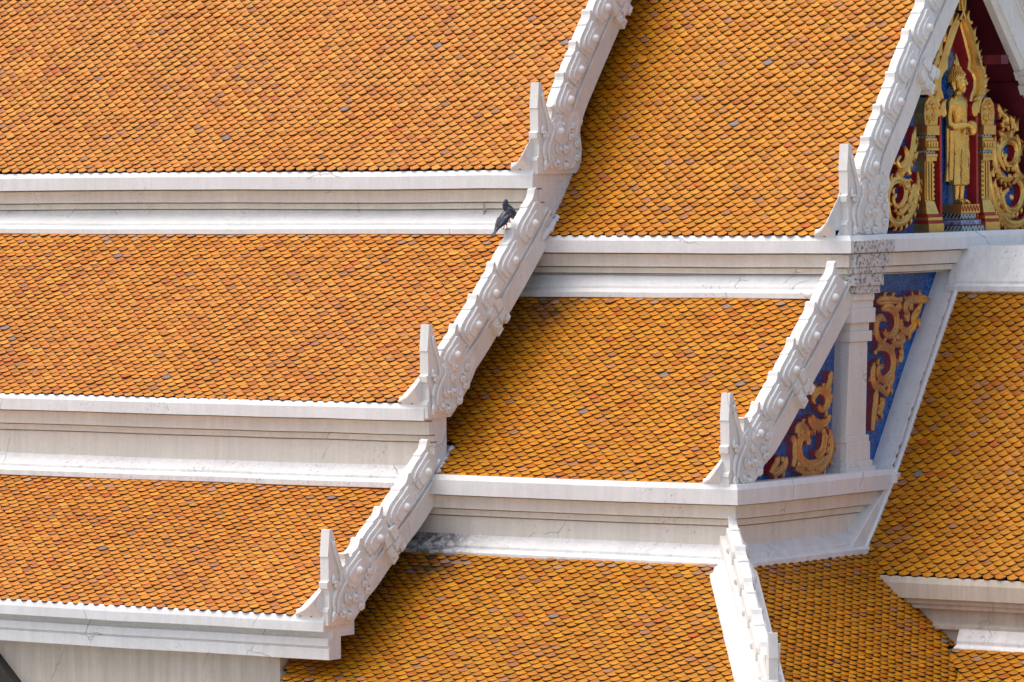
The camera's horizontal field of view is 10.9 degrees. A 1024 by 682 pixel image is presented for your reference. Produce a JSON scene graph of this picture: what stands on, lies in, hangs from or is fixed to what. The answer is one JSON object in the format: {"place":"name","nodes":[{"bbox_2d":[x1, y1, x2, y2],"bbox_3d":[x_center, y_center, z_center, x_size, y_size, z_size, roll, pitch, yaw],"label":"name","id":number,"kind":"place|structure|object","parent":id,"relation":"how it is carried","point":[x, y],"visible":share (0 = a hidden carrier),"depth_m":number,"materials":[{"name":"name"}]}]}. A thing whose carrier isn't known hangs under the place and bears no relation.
{"place":"outdoors","nodes":[
{"label":"outdoors","id":0,"kind":"place"},
{"bbox_2d":[0,0,632,681],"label":"temple hall","id":1,"kind":"structure","parent":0,"point":[264,276],"depth_m":47.87,"materials":[{"name":"tile"}]},
{"bbox_2d":[491,210,510,236],"bbox_3d":[-0.084,-1.020,46.734,0.143,0.231,0.222,1,3,36],"label":"pigeon","id":2,"kind":"object","parent":1,"relation":"on","point":[502,219],"visible":1,"depth_m":46.70,"materials":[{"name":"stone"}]},
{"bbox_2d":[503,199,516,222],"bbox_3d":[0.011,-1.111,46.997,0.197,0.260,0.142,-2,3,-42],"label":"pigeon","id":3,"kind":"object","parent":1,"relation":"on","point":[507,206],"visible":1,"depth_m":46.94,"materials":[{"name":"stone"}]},
{"bbox_2d":[280,0,1023,681],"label":"temple wing","id":4,"kind":"structure","parent":1,"relation":"attached to","point":[756,198],"depth_m":45.67,"materials":[{"name":"orange tile"}]},
{"bbox_2d":[769,340,840,479],"bbox_3d":[2.418,0.616,44.974,0.011,1.201,1.239,1,3,36],"label":"decorative panel","id":5,"kind":"object","parent":4,"relation":"attached to","point":[815,430],"visible":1,"depth_m":45.18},
{"bbox_2d":[866,272,924,456],"bbox_3d":[3.280,0.289,46.143,0.012,1.751,1.068,1,3,36],"label":"decorative panel","id":6,"kind":"object","parent":4,"relation":"attached to","point":[889,341],"visible":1,"depth_m":46.04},
{"bbox_2d":[942,204,983,231],"bbox_3d":[3.945,-1.068,47.383,0.283,0.273,0.376,1,3,36],"label":"mosaic pedestal","id":7,"kind":"object","parent":4,"relation":"on","point":[959,217],"visible":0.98,"depth_m":47.27,"materials":[{"name":"multicoloured tile"}]},
{"bbox_2d":[944,53,976,203],"bbox_3d":[3.946,-1.867,47.367,0.293,1.337,0.280,-1,2,3],"label":"standing statue","id":8,"kind":"object","parent":7,"relation":"on","point":[957,152],"visible":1,"depth_m":47.29,"materials":[{"name":"gold metal"}]},
{"label":"ground","id":9,"kind":"structure","parent":0,"visible":0},
{"bbox_2d":[847,244,1023,681],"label":"temple porch","id":10,"kind":"object","parent":9,"relation":"on","point":[937,528],"visible":1,"depth_m":45.60,"materials":[{"name":"tile"}]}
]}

